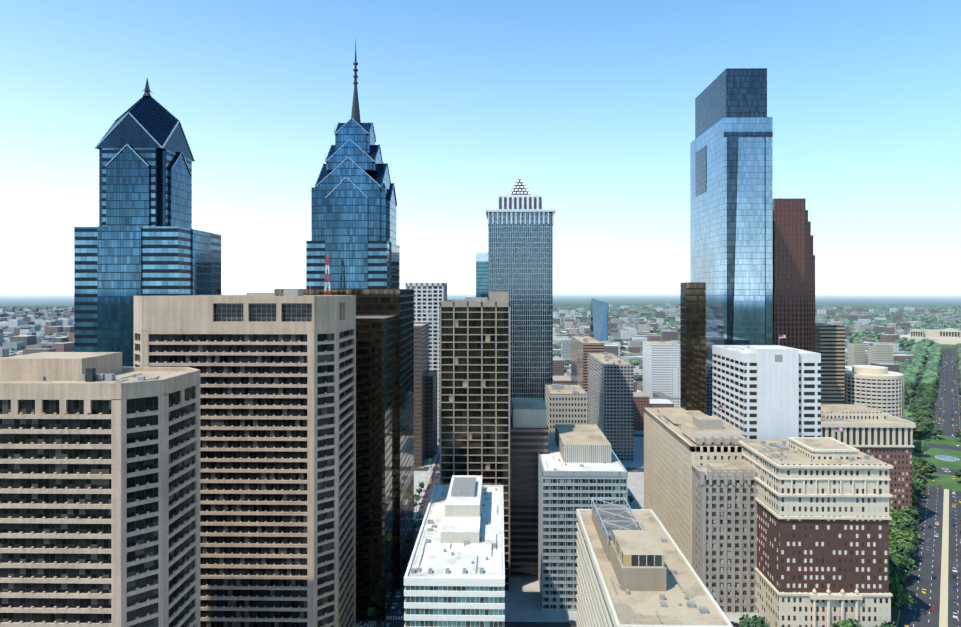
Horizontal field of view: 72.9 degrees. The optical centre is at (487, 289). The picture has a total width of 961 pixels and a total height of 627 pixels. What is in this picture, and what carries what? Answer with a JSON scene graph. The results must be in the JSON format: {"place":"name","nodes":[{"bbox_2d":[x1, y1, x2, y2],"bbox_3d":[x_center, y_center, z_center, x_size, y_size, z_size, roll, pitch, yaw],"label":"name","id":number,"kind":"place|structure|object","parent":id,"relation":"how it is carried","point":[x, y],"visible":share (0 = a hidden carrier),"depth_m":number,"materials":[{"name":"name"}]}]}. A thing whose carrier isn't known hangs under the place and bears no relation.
{"place":"outdoors","nodes":[
{"label":"outdoors","id":0,"kind":"place"},
{"bbox_2d":[0,292,960,365],"bbox_3d":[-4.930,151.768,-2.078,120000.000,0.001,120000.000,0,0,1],"label":"ground","id":1,"kind":"structure","parent":0,"point":[655,299],"depth_m":11585.26,"materials":[{"name":"green plant"}]},
{"bbox_2d":[0,304,960,430],"bbox_3d":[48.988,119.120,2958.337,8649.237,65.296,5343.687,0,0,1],"label":"distant buildings","id":2,"kind":"structure","parent":1,"relation":"on","point":[636,335],"depth_m":2100.44,"materials":[{"name":"beige concrete"}]},
{"bbox_2d":[0,306,960,452],"bbox_3d":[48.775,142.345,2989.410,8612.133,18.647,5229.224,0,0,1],"label":"trees","id":3,"kind":"object","parent":1,"relation":"on","point":[912,370],"visible":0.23,"depth_m":2008.65,"materials":[{"name":"green plant"}]},
{"bbox_2d":[589,298,608,340],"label":"skyscraper","id":4,"kind":"structure","parent":1,"relation":"on","point":[599,311],"depth_m":1518.42,"materials":[{"name":"blue glass"}]},
{"bbox_2d":[868,345,892,364],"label":"parkway apartments","id":5,"kind":"structure","parent":1,"relation":"on","point":[880,353],"depth_m":1086.28,"materials":[{"name":"grey concrete"}]},
{"bbox_2d":[899,328,960,344],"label":"museum building","id":6,"kind":"structure","parent":1,"relation":"on","point":[951,336],"depth_m":1879.96,"materials":[{"name":"stone"}]},
{"bbox_2d":[0,0,960,291],"label":"sky","id":7,"kind":"structure","parent":0,"point":[591,103],"materials":[{"name":"blue"}]},
{"bbox_2d":[356,434,740,626],"bbox_3d":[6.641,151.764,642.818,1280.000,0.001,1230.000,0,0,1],"label":"street asphalt","id":8,"kind":"structure","parent":0,"point":[400,604],"depth_m":311.98,"materials":[{"name":"grey asphalt"}]},
{"bbox_2d":[0,352,199,626],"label":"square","id":9,"kind":"structure","parent":8,"relation":"on","point":[99,497],"depth_m":173.66,"materials":[{"name":"beige concrete"}]},
{"bbox_2d":[74,78,220,366],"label":"skyscraper","id":10,"kind":"structure","parent":8,"relation":"on","point":[143,238],"depth_m":316.23,"materials":[{"name":"blue glass"}]},
{"bbox_2d":[134,278,355,626],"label":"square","id":11,"kind":"structure","parent":8,"relation":"on","point":[277,459],"depth_m":245.05,"materials":[{"name":"beige concrete"}]},
{"bbox_2d":[274,257,413,620],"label":"skyscraper","id":12,"kind":"structure","parent":8,"relation":"on","point":[384,433],"depth_m":302.79,"materials":[{"name":"brown metal"}]},
{"bbox_2d":[306,39,399,288],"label":"skyscraper","id":13,"kind":"structure","parent":8,"relation":"on","point":[353,217],"depth_m":334.64,"materials":[{"name":"blue glass"}]},
{"bbox_2d":[367,465,438,626],"bbox_3d":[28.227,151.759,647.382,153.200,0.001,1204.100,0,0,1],"label":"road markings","id":14,"kind":"object","parent":8,"relation":"on","point":[399,597],"depth_m":300.58,"materials":[{"name":"white paint"}]},
{"bbox_2d":[414,323,428,466],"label":"high-rise building","id":15,"kind":"structure","parent":8,"relation":"on","point":[421,351],"depth_m":559.04,"materials":[{"name":"concrete"}]},
{"bbox_2d":[405,283,446,443],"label":"office building","id":16,"kind":"structure","parent":8,"relation":"on","point":[428,297],"depth_m":639.16,"materials":[{"name":"white concrete"}]},
{"bbox_2d":[425,371,436,458],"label":"high-rise building","id":17,"kind":"structure","parent":8,"relation":"on","point":[430,412],"depth_m":583.92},
{"bbox_2d":[404,475,504,626],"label":"office building","id":18,"kind":"structure","parent":8,"relation":"on","point":[453,592],"depth_m":217.37,"materials":[{"name":"white concrete"}]},
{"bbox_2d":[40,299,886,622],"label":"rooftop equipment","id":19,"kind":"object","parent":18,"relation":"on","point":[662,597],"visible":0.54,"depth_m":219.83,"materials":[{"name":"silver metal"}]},
{"bbox_2d":[440,292,509,590],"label":"office building","id":20,"kind":"structure","parent":8,"relation":"on","point":[475,387],"depth_m":328.47,"materials":[{"name":"brown concrete"}]},
{"bbox_2d":[476,252,487,296],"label":"skyscraper","id":21,"kind":"structure","parent":8,"relation":"on","point":[481,274],"depth_m":698.06,"materials":[{"name":"teal glass"}]},
{"bbox_2d":[486,176,555,406],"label":"skyscraper","id":22,"kind":"structure","parent":8,"relation":"on","point":[520,243],"depth_m":487.76,"materials":[{"name":"grey glass"}]},
{"bbox_2d":[510,398,547,577],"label":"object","id":23,"kind":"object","parent":8,"relation":"on","point":[528,432],"visible":0.75,"depth_m":342.57,"materials":[{"name":"black glass"}]},
{"bbox_2d":[545,384,587,432],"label":"office building","id":24,"kind":"structure","parent":8,"relation":"on","point":[566,403],"depth_m":417.08,"materials":[{"name":"beige concrete"}]},
{"bbox_2d":[538,424,627,610],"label":"office building","id":25,"kind":"structure","parent":8,"relation":"on","point":[567,491],"depth_m":307.56,"materials":[{"name":"white concrete"}]},
{"bbox_2d":[414,391,757,623],"bbox_3d":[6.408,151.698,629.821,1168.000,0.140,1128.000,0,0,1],"label":"pavement blocks","id":26,"kind":"structure","parent":8,"relation":"on","point":[523,603],"depth_m":331.61,"materials":[{"name":"grey concrete"}]},
{"bbox_2d":[375,409,931,625],"bbox_3d":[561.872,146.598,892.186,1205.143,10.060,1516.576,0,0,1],"label":"street lamps and signals","id":27,"kind":"object","parent":26,"relation":"on","point":[426,485],"visible":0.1,"depth_m":503.70,"materials":[{"name":"grey metal"}]},
{"bbox_2d":[571,334,603,392],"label":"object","id":28,"kind":"structure","parent":8,"relation":"on","point":[582,346],"depth_m":719.40,"materials":[{"name":"beige concrete"}]},
{"bbox_2d":[588,352,632,460],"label":"high-rise building","id":29,"kind":"structure","parent":8,"relation":"on","point":[610,395],"depth_m":575.97,"materials":[{"name":"grey concrete"}]},
{"bbox_2d":[576,497,732,626],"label":"office building","id":30,"kind":"structure","parent":8,"relation":"on","point":[620,545],"depth_m":189.85,"materials":[{"name":"beige concrete"}]},
{"bbox_2d":[356,355,960,626],"bbox_3d":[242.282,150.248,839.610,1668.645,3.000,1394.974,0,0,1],"label":"cars","id":31,"kind":"object","parent":8,"relation":"on","point":[733,623],"visible":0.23,"depth_m":427.38,"materials":[{"name":"grey paint"}]},
{"bbox_2d":[643,341,679,396],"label":"building","id":32,"kind":"structure","parent":8,"relation":"on","point":[661,360],"depth_m":893.78,"materials":[{"name":"white concrete"}]},
{"bbox_2d":[367,382,960,626],"bbox_3d":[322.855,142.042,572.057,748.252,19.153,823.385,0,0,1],"label":"trees","id":33,"kind":"object","parent":8,"relation":"on","point":[903,536],"visible":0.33,"depth_m":385.55,"materials":[{"name":"green plant"}]},
{"bbox_2d":[674,367,679,396],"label":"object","id":34,"kind":"structure","parent":8,"relation":"on","point":[676,382],"depth_m":878.91,"materials":[{"name":"white concrete"}]},
{"bbox_2d":[680,282,705,413],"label":"dark tower","id":35,"kind":"structure","parent":8,"relation":"on","point":[692,345],"depth_m":395.66,"materials":[{"name":"brown metal"}]},
{"bbox_2d":[644,407,756,612],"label":"office building","id":36,"kind":"structure","parent":8,"relation":"on","point":[700,484],"depth_m":318.92,"materials":[{"name":"concrete"}]},
{"bbox_2d":[690,68,772,415],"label":"skyscraper","id":37,"kind":"structure","parent":8,"relation":"on","point":[731,205],"depth_m":424.11,"materials":[{"name":"blue glass"}]},
{"bbox_2d":[712,345,820,439],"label":"office building","id":38,"kind":"structure","parent":8,"relation":"on","point":[766,392],"depth_m":346.81,"materials":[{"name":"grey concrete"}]},
{"bbox_2d":[773,198,814,351],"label":"skyscraper","id":39,"kind":"structure","parent":8,"relation":"on","point":[793,289],"depth_m":520.63,"materials":[{"name":"red stone"}]},
{"bbox_2d":[738,437,892,626],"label":"office building","id":40,"kind":"structure","parent":8,"relation":"on","point":[823,518],"depth_m":280.18,"materials":[{"name":"brick"}]},
{"bbox_2d":[815,323,844,403],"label":"high-rise building","id":41,"kind":"structure","parent":8,"relation":"on","point":[830,343],"depth_m":552.69,"materials":[{"name":"concrete"}]},
{"bbox_2d":[847,343,864,365],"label":"parkway apartments","id":42,"kind":"structure","parent":8,"relation":"on","point":[855,353],"depth_m":1136.50,"materials":[{"name":"grey concrete"}]},
{"bbox_2d":[845,365,903,418],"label":"round building","id":43,"kind":"structure","parent":8,"relation":"on","point":[880,388],"depth_m":556.23,"materials":[{"name":"concrete"}]},
{"bbox_2d":[821,404,915,511],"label":"brick building","id":44,"kind":"structure","parent":0,"point":[881,437],"depth_m":413.27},
{"bbox_2d":[833,316,933,348],"bbox_3d":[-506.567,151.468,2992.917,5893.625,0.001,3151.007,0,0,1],"label":"buildings","id":45,"kind":"structure","parent":0,"point":[902,347],"depth_m":1912.84,"materials":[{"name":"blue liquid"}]},
{"bbox_2d":[891,344,960,626],"bbox_3d":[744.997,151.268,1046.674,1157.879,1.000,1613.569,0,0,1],"label":"road","id":46,"kind":"structure","parent":0,"point":[941,559],"depth_m":418.79,"materials":[{"name":"grey asphalt"}]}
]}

